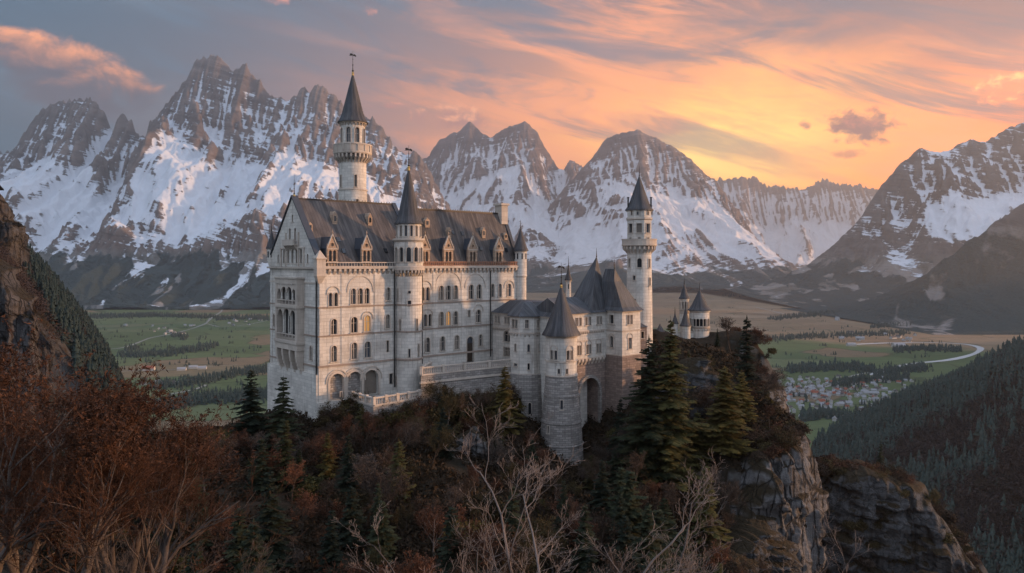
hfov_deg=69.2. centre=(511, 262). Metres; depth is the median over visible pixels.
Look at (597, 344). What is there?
window
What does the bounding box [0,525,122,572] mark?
bare bush
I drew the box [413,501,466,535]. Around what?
shrub
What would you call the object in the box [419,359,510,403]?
terrace wall
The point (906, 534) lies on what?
crag
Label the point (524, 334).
bay tower
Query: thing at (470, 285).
window
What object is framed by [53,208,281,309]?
hill
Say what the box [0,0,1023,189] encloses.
sky
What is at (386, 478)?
bare tree
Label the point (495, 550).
shrub
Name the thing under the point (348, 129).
window
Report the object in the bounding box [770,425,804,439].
shrub
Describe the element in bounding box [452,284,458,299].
window
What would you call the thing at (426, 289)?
window
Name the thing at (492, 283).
window
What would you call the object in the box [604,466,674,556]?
fir tree
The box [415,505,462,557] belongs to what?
bare tree
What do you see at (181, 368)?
shed
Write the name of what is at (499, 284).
window
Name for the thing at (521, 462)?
shrub
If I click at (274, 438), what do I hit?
bare tree
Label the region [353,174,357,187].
window
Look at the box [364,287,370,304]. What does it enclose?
window
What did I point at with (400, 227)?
window
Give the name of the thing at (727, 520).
bare tree
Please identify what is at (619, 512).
fir tree
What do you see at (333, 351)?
window
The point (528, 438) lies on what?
shrub
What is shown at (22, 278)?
bare forest
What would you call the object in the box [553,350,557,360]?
window
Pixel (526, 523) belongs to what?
bare tree
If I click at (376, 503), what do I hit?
fir tree
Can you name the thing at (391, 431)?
bare tree
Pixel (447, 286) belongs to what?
window
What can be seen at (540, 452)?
bare tree
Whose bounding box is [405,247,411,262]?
window
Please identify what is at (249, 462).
shrub
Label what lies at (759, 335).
shrub
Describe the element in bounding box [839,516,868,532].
shrub
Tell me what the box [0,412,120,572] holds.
rusty tree
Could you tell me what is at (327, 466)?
fir tree
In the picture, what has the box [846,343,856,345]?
hall
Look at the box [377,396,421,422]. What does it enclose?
shrub
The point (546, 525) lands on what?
bare tree
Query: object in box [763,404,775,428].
bare tree
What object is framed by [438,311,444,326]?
window
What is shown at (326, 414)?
shrub
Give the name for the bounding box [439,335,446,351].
window
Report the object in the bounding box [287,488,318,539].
bare tree
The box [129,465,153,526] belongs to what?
fir tree
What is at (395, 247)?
window
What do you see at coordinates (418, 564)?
bare tree
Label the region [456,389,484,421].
bare tree
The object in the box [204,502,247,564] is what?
bare tree
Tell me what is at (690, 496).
shrub
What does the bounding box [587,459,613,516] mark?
fir tree
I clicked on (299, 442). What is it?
bare tree
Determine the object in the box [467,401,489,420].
shrub
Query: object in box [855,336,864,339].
house
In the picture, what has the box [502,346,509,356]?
window
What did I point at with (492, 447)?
bare tree
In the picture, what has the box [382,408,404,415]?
shrub
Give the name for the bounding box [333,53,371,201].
round tower
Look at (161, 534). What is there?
fir tree
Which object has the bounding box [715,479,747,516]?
bare tree
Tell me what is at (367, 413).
bare tree
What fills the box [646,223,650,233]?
window
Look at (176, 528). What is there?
shrub
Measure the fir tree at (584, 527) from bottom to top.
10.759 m
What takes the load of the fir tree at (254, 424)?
on the hillside at (730, 473)
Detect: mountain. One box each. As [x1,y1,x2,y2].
[0,54,450,308]
[422,121,695,290]
[526,129,800,292]
[712,176,878,267]
[713,122,1023,310]
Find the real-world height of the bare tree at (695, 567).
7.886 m
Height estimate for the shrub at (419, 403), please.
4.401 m
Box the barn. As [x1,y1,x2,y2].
[141,365,155,370]
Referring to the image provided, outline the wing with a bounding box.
[491,300,586,426]
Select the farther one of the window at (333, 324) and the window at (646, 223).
the window at (646, 223)
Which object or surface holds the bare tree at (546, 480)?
on the hillside at (730, 473)
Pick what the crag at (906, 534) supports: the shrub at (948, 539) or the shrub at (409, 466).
the shrub at (948, 539)
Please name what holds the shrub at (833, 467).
on the crag at (906, 534)
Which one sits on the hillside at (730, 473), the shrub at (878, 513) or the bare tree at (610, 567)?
the bare tree at (610, 567)
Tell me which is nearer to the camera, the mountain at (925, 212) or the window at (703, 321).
the window at (703, 321)
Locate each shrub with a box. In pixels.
[158,551,206,572]
[167,506,197,542]
[184,543,230,572]
[201,427,229,449]
[244,453,270,469]
[288,474,328,501]
[299,496,346,526]
[312,416,328,428]
[316,399,352,426]
[318,403,355,423]
[320,403,358,426]
[328,487,372,514]
[338,395,360,418]
[339,405,367,421]
[342,392,376,408]
[370,413,390,426]
[374,560,408,572]
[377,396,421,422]
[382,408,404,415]
[382,456,420,481]
[383,406,414,424]
[386,416,407,427]
[393,395,436,418]
[407,556,443,572]
[411,496,444,518]
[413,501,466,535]
[423,402,462,424]
[430,419,462,439]
[438,517,491,541]
[453,407,481,427]
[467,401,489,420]
[468,394,498,415]
[471,494,510,520]
[474,537,510,559]
[481,397,496,414]
[483,475,502,488]
[499,556,543,572]
[507,456,527,467]
[510,398,525,412]
[511,392,521,410]
[515,423,526,437]
[519,430,538,446]
[525,497,549,512]
[539,451,551,463]
[546,477,566,489]
[548,492,578,514]
[549,546,578,568]
[562,481,582,495]
[603,426,626,440]
[611,488,650,506]
[680,487,695,502]
[731,327,742,331]
[739,424,767,445]
[741,445,776,466]
[742,336,760,345]
[747,326,765,335]
[752,333,766,345]
[752,364,766,373]
[754,394,773,406]
[754,436,768,443]
[758,389,771,396]
[759,334,772,344]
[760,352,771,358]
[761,419,788,430]
[764,429,797,449]
[764,441,788,458]
[768,347,776,354]
[769,429,798,447]
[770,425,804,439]
[771,420,785,431]
[781,419,812,435]
[781,420,807,431]
[785,410,795,419]
[813,455,826,464]
[816,455,839,465]
[818,453,837,462]
[818,463,842,476]
[822,452,855,477]
[822,455,844,470]
[835,466,847,474]
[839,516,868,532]
[853,554,872,568]
[853,561,865,568]
[862,462,893,476]
[863,460,886,470]
[863,507,884,519]
[867,465,893,477]
[867,539,880,549]
[872,522,883,530]
[874,462,906,477]
[877,506,901,519]
[877,517,889,522]
[880,465,905,478]
[892,466,917,488]
[896,470,916,483]
[896,557,924,565]
[898,487,911,497]
[924,488,943,504]
[931,502,954,517]
[938,509,957,526]
[941,531,958,544]
[945,521,956,533]
[949,524,963,537]
[951,563,965,572]
[955,530,973,548]
[960,545,975,553]
[965,554,980,566]
[967,552,977,564]
[970,552,982,564]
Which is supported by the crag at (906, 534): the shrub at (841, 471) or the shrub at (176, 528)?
the shrub at (841, 471)
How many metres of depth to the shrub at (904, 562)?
153.76 m
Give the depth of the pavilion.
143.00 m
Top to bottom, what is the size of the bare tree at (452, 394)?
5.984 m
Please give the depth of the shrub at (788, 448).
113.12 m
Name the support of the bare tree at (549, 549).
on the hillside at (730, 473)
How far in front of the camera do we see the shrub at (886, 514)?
155.68 m
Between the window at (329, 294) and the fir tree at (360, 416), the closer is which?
the fir tree at (360, 416)
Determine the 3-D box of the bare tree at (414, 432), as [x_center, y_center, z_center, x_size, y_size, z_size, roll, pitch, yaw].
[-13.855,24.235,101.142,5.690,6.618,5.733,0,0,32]
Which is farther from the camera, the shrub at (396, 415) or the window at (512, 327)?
the window at (512, 327)
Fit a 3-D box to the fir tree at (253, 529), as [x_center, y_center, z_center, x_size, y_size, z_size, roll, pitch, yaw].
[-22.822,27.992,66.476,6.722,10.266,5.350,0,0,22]
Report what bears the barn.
on the ground
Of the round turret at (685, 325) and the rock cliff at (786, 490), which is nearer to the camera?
the rock cliff at (786, 490)
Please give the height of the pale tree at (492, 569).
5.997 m
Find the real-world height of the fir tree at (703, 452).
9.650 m
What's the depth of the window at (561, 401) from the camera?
122.37 m
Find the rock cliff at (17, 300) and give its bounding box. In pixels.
[0,259,63,437]
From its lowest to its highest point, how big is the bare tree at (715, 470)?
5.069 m
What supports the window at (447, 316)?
in the palace building
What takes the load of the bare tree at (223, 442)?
on the hillside at (730, 473)
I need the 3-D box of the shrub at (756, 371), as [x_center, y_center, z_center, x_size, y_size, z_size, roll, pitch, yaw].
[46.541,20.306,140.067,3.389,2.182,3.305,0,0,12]
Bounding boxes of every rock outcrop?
[454,426,490,462]
[655,357,719,430]
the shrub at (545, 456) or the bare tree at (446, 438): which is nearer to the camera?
the bare tree at (446, 438)
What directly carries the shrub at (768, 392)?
on the hillside at (730, 473)
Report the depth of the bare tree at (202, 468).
87.73 m
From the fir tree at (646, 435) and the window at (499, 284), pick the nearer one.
the fir tree at (646, 435)
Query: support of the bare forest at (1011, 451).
on the hillside at (990, 467)
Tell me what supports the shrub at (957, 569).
on the crag at (906, 534)
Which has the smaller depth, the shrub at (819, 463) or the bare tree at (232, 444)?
the bare tree at (232, 444)
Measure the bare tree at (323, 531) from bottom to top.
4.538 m
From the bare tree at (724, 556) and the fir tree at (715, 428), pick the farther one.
the fir tree at (715, 428)
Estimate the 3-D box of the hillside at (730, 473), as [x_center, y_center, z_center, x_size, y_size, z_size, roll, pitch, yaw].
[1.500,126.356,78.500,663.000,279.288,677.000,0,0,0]
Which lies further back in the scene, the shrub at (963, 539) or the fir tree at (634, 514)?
the shrub at (963, 539)
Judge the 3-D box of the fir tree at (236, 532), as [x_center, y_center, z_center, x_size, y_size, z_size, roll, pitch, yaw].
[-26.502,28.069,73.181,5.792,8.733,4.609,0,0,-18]
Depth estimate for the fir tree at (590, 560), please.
78.47 m
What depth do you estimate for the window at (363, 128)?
145.43 m
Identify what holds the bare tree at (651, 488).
on the hillside at (730, 473)
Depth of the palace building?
124.70 m
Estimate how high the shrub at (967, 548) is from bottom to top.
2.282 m
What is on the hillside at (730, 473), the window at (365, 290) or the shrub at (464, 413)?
the shrub at (464, 413)
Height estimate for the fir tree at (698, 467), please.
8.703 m
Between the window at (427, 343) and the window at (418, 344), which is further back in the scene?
the window at (427, 343)
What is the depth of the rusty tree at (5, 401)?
26.08 m
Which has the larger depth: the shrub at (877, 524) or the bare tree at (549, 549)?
the shrub at (877, 524)
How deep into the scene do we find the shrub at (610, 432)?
123.88 m
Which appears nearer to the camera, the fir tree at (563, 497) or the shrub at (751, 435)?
the fir tree at (563, 497)
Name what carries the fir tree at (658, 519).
on the hillside at (730, 473)
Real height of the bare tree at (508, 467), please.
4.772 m
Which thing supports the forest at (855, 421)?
on the hillside at (990, 467)
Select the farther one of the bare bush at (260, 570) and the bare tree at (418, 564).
the bare tree at (418, 564)
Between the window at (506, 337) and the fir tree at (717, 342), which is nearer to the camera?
the window at (506, 337)
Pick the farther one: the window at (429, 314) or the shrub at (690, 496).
the window at (429, 314)
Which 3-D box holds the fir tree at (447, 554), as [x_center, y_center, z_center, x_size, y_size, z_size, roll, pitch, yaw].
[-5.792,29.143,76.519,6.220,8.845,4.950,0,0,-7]
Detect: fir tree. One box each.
[40,457,72,555]
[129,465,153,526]
[144,500,179,552]
[171,436,208,508]
[182,543,204,572]
[188,494,214,549]
[219,507,259,572]
[226,370,271,445]
[237,519,276,572]
[240,437,280,495]
[252,470,296,572]
[262,375,306,453]
[265,421,278,454]
[271,418,299,493]
[291,448,307,488]
[315,431,338,480]
[316,510,346,572]
[335,433,361,494]
[336,485,366,548]
[351,404,367,431]
[361,499,401,566]
[364,484,383,539]
[382,440,416,504]
[416,407,427,440]
[429,408,456,459]
[434,507,484,572]
[436,383,449,403]
[489,367,526,436]
[491,407,504,447]
[493,487,531,557]
[525,440,542,473]
[549,480,575,547]
[563,504,598,572]
[581,455,601,490]
[581,545,598,572]
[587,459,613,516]
[601,493,632,561]
[604,337,690,490]
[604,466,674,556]
[605,448,621,488]
[605,465,635,533]
[605,513,648,572]
[606,399,629,466]
[632,502,671,572]
[642,320,709,491]
[651,505,680,572]
[659,498,681,547]
[674,528,697,572]
[685,431,704,474]
[687,464,732,560]
[688,409,714,471]
[694,365,757,454]
[694,554,707,571]
[707,400,751,457]
[713,561,723,572]
[714,328,719,345]
[720,367,736,404]
[730,316,767,396]
[730,370,758,423]
[875,443,885,464]
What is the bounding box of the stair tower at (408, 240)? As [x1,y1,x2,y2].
[393,148,424,398]
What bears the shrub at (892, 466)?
on the crag at (906, 534)
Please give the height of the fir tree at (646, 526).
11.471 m
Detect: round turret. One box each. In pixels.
[672,313,678,335]
[679,281,689,330]
[680,301,691,338]
[688,283,711,337]
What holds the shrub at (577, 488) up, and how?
on the hillside at (730, 473)
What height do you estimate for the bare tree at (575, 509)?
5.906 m
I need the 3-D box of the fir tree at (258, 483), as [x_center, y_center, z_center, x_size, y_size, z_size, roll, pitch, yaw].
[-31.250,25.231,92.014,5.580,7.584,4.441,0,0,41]
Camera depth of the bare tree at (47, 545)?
70.95 m
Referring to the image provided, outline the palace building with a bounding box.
[266,186,527,420]
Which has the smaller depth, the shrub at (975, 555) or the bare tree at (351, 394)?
the bare tree at (351, 394)
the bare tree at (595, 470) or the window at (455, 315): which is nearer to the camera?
the bare tree at (595, 470)
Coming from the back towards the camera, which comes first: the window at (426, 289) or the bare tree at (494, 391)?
the window at (426, 289)
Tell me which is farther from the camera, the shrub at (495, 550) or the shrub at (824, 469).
the shrub at (824, 469)
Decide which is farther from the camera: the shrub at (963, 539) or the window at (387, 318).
the shrub at (963, 539)
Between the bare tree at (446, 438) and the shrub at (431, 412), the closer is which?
the bare tree at (446, 438)
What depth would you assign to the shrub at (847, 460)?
164.12 m
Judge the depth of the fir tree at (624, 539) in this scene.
81.32 m
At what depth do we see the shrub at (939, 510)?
157.71 m
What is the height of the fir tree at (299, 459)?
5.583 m
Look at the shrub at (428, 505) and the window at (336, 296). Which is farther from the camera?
the window at (336, 296)
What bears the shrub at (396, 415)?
on the hillside at (730, 473)
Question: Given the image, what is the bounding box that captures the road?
[114,309,222,348]
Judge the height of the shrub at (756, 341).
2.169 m
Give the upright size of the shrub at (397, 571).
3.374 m
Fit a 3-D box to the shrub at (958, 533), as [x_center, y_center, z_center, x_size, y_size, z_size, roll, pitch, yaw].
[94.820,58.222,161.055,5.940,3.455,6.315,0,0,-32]
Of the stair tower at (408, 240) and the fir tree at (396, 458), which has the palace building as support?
the stair tower at (408, 240)
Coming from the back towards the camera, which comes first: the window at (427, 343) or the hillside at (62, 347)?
the hillside at (62, 347)
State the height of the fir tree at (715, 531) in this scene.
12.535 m
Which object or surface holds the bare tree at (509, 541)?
on the hillside at (730, 473)
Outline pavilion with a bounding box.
[657,324,664,331]
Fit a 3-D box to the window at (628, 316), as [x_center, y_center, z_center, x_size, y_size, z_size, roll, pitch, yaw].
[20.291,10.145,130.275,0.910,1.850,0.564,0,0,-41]
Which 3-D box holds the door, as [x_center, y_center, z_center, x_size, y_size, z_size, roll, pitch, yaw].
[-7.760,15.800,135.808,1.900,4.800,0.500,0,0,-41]
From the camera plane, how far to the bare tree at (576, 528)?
89.40 m
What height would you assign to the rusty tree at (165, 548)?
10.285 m
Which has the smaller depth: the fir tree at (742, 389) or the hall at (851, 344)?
the fir tree at (742, 389)
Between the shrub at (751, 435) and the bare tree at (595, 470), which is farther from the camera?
the shrub at (751, 435)
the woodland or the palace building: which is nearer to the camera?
the palace building
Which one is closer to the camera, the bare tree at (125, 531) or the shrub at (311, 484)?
the bare tree at (125, 531)
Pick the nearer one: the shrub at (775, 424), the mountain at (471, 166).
the shrub at (775, 424)
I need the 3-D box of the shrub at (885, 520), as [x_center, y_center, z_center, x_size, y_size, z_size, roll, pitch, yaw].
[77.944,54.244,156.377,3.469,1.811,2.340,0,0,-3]
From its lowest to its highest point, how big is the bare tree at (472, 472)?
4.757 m
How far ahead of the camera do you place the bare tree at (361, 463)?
92.11 m
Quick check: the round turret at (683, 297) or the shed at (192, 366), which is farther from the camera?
the shed at (192, 366)
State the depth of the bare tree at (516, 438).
116.12 m
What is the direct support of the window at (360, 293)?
in the palace building
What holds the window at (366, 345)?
in the palace building
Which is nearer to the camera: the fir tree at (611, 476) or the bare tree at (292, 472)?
the bare tree at (292, 472)
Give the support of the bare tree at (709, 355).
on the hillside at (730, 473)
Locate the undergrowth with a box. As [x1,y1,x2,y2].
[12,330,806,572]
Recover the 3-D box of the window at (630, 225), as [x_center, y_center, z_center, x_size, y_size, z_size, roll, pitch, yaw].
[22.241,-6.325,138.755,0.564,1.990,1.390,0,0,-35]
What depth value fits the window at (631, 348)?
130.71 m
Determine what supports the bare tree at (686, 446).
on the hillside at (730, 473)
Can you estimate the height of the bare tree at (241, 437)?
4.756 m
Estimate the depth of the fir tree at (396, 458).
92.95 m
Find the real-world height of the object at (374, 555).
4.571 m
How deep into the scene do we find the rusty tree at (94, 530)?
25.06 m
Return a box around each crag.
[820,465,976,572]
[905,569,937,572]
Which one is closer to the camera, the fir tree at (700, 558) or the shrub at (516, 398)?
the fir tree at (700, 558)
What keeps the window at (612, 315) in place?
in the square tower at (610, 294)
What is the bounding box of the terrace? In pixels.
[351,389,420,417]
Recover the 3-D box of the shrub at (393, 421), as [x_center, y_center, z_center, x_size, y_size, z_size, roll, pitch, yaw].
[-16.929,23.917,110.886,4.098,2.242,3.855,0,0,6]
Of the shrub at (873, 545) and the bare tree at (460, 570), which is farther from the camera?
the shrub at (873, 545)
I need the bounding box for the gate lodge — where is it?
[640,323,646,366]
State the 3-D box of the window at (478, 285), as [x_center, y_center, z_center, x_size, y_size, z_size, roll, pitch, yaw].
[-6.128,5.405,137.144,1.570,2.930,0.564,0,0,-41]
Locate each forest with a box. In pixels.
[0,239,130,477]
[24,243,151,435]
[811,334,1023,572]
[812,341,1023,572]
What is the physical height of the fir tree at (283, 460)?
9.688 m
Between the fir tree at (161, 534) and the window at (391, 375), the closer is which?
the fir tree at (161, 534)
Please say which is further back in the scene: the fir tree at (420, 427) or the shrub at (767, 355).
the shrub at (767, 355)
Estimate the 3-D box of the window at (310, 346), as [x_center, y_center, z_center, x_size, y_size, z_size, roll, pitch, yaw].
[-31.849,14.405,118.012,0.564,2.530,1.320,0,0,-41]
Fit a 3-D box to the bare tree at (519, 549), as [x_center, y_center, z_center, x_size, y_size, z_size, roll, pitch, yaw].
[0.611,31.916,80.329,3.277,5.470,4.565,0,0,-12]
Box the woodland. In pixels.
[88,293,962,421]
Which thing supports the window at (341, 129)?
in the round tower at (352, 151)
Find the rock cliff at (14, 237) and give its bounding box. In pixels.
[0,185,33,273]
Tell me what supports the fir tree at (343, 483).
on the hillside at (730, 473)
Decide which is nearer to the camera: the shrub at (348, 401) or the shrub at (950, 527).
the shrub at (348, 401)
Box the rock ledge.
[702,514,802,572]
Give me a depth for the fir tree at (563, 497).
93.89 m
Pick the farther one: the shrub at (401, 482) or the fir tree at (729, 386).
the fir tree at (729, 386)
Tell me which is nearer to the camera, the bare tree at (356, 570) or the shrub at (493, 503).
the bare tree at (356, 570)
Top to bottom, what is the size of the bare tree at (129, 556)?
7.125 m
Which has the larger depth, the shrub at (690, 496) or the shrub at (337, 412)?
the shrub at (337, 412)
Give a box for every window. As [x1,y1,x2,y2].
[308,345,312,360]
[327,292,332,306]
[330,318,338,335]
[330,345,338,362]
[333,292,339,306]
[340,127,342,142]
[345,126,350,141]
[349,288,356,304]
[350,316,358,333]
[350,342,358,359]
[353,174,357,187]
[354,126,360,142]
[357,287,364,304]
[362,128,364,142]
[363,314,371,332]
[363,341,372,358]
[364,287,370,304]
[384,314,391,329]
[385,287,391,300]
[386,340,389,351]
[389,373,393,383]
[394,247,397,262]
[398,225,402,236]
[398,247,404,262]
[403,225,407,236]
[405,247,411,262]
[409,225,413,236]
[413,247,419,262]
[417,343,419,356]
[419,247,423,262]
[423,314,427,326]
[424,337,431,352]
[425,286,430,300]
[428,313,432,326]
[438,285,444,300]
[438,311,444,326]
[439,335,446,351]
[445,285,451,300]
[445,311,451,325]
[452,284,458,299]
[452,310,458,325]
[454,334,460,349]
[468,284,474,299]
[475,309,482,322]
[476,284,482,299]
[478,334,483,346]
[491,283,495,297]
[497,283,502,297]
[502,330,509,342]
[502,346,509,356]
[506,283,512,296]
[511,319,514,328]
[524,320,529,328]
[527,402,531,414]
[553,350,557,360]
[559,400,563,410]
[566,350,570,360]
[570,350,573,360]
[589,344,592,354]
[596,343,599,353]
[608,314,614,324]
[609,335,613,348]
[626,315,630,324]
[627,223,632,233]
[627,258,630,267]
[627,337,632,349]
[636,223,642,232]
[636,258,642,267]
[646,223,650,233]
[648,258,650,267]
[692,318,696,326]
[702,318,706,326]
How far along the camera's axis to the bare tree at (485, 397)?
119.26 m
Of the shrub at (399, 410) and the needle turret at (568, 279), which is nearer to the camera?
the shrub at (399, 410)
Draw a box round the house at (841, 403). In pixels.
[834,401,844,405]
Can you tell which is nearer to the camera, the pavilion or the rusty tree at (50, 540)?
the rusty tree at (50, 540)
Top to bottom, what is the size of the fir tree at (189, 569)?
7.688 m
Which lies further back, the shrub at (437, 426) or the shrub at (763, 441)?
the shrub at (763, 441)
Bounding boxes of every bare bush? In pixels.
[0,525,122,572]
[10,507,191,572]
[103,510,304,572]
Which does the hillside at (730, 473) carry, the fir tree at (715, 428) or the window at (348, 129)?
the fir tree at (715, 428)
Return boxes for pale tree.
[331,479,604,572]
[443,396,725,572]
[641,458,873,572]
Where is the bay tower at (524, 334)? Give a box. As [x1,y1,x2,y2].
[507,301,541,423]
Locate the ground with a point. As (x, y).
(665, 304)
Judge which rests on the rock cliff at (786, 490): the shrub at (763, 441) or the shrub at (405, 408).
the shrub at (763, 441)
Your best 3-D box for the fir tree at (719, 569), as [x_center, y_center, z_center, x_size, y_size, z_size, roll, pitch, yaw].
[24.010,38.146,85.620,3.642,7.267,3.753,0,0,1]
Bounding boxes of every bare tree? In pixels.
[16,491,51,568]
[51,521,129,569]
[108,522,137,552]
[116,527,176,572]
[117,534,189,572]
[179,441,221,491]
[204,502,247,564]
[205,431,238,464]
[212,433,243,475]
[223,427,254,452]
[244,431,267,455]
[252,447,286,476]
[269,428,301,452]
[274,440,295,463]
[277,459,306,503]
[281,536,308,570]
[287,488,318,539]
[289,432,313,459]
[301,432,338,467]
[307,434,344,472]
[308,520,329,548]
[313,553,370,572]
[333,424,362,454]
[336,410,389,452]
[346,389,370,405]
[348,452,379,494]
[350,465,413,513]
[360,461,404,524]
[361,411,376,430]
[362,429,405,466]
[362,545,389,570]
[373,445,401,471]
[373,559,406,572]
[381,419,409,447]
[391,547,444,572]
[393,416,432,449]
[405,415,427,447]
[410,411,431,440]
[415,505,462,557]
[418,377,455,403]
[421,398,434,408]
[426,423,462,465]
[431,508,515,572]
[432,386,467,408]
[434,392,465,417]
[439,395,458,424]
[442,481,467,514]
[445,551,483,572]
[452,476,475,512]
[454,413,494,436]
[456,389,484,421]
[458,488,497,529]
[465,463,483,496]
[474,388,495,406]
[477,434,519,472]
[486,411,503,423]
[486,440,516,469]
[487,383,500,403]
[495,523,534,572]
[500,383,520,399]
[500,459,522,491]
[504,514,532,532]
[507,431,523,450]
[508,529,532,572]
[512,529,545,572]
[520,498,553,524]
[522,512,555,568]
[523,448,550,464]
[535,459,565,487]
[536,527,573,572]
[539,530,564,560]
[551,511,601,550]
[552,480,566,498]
[553,498,589,521]
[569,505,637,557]
[576,547,648,572]
[581,453,615,488]
[616,482,679,515]
[624,450,646,489]
[638,477,663,501]
[656,429,693,466]
[662,481,681,517]
[682,380,717,417]
[683,561,711,572]
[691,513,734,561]
[695,465,724,488]
[703,539,736,569]
[705,353,716,367]
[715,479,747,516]
[716,509,738,541]
[718,316,736,353]
[723,554,772,572]
[755,367,790,405]
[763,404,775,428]
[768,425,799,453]
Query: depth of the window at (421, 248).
125.71 m
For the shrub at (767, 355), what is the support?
on the hillside at (730, 473)
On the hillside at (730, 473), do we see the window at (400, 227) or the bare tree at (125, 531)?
the bare tree at (125, 531)
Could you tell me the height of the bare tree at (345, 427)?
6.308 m
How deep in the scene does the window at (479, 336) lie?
137.42 m
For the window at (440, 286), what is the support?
in the palace building
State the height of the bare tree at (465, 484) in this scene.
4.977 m
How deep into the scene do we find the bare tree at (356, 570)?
68.81 m
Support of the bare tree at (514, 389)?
on the hillside at (730, 473)
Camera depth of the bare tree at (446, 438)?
102.73 m
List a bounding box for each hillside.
[0,258,105,480]
[0,329,987,572]
[811,361,1023,561]
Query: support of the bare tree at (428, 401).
on the hillside at (730, 473)
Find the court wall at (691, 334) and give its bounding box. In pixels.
[669,331,693,337]
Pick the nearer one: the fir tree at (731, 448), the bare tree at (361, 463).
the bare tree at (361, 463)
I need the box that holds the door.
[466,336,474,361]
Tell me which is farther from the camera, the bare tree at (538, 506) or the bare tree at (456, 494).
the bare tree at (538, 506)
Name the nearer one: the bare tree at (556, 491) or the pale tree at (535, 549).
the pale tree at (535, 549)
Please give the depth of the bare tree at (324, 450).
97.66 m
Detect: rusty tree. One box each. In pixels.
[0,312,232,572]
[0,349,283,572]
[0,387,302,572]
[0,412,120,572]
[3,371,172,572]
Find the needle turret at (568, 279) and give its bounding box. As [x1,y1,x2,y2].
[565,256,571,296]
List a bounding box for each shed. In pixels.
[177,367,186,370]
[188,365,197,368]
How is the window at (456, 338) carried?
in the palace building
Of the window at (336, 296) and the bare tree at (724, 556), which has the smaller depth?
the bare tree at (724, 556)
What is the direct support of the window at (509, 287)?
in the palace building
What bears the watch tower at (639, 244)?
on the hillside at (730, 473)
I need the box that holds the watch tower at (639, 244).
[621,170,656,355]
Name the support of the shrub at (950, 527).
on the crag at (906, 534)
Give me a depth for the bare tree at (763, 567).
92.98 m
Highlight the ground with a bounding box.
[84,287,1023,447]
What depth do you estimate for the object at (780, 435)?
111.03 m
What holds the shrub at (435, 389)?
on the hillside at (730, 473)
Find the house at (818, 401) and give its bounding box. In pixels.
[816,398,825,403]
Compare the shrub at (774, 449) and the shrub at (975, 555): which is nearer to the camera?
the shrub at (774, 449)
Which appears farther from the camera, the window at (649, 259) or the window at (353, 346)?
the window at (649, 259)
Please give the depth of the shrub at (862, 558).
155.66 m
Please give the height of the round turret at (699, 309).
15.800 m
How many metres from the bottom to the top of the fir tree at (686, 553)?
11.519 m
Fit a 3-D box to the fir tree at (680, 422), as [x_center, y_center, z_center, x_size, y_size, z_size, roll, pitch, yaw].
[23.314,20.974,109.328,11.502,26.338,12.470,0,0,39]
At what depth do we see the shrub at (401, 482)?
88.10 m
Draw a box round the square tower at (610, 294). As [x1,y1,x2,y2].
[573,248,643,411]
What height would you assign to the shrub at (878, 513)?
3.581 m
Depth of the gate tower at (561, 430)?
122.56 m
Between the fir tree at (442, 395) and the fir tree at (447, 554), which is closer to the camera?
the fir tree at (447, 554)
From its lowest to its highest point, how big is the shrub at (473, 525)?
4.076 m
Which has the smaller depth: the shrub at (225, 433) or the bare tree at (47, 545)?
the bare tree at (47, 545)
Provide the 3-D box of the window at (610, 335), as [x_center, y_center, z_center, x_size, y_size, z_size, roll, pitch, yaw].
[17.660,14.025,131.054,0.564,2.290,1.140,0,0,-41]
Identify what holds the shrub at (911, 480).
on the crag at (906, 534)
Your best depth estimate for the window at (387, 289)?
124.42 m
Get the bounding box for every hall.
[537,297,606,422]
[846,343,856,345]
[891,342,905,346]
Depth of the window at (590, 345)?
129.41 m
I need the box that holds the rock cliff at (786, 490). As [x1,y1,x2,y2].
[729,381,828,572]
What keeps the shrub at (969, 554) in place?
on the hillside at (730, 473)
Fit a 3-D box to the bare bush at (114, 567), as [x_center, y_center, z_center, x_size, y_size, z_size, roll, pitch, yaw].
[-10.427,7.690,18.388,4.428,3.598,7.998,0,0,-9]
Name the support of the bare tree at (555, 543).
on the hillside at (730, 473)
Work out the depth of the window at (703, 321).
148.15 m
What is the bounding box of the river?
[857,342,983,374]
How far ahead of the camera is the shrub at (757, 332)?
147.58 m
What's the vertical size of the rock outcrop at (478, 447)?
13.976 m
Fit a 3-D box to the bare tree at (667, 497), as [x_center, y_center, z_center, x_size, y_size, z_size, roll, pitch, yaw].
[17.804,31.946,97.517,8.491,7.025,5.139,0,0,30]
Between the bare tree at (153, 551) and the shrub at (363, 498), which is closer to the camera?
the bare tree at (153, 551)
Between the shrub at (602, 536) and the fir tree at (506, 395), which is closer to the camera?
the shrub at (602, 536)
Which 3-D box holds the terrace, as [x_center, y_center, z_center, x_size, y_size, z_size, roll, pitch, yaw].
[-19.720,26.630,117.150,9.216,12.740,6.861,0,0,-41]
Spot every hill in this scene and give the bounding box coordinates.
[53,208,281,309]
[781,203,1023,334]
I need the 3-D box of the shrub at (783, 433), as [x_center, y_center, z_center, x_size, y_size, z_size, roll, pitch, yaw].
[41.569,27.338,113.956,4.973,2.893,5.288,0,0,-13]
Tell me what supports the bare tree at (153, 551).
on the hillside at (730, 473)
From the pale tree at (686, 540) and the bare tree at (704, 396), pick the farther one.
the bare tree at (704, 396)
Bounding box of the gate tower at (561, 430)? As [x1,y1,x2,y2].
[540,265,583,464]
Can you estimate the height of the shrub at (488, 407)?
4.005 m
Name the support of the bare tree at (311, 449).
on the hillside at (730, 473)

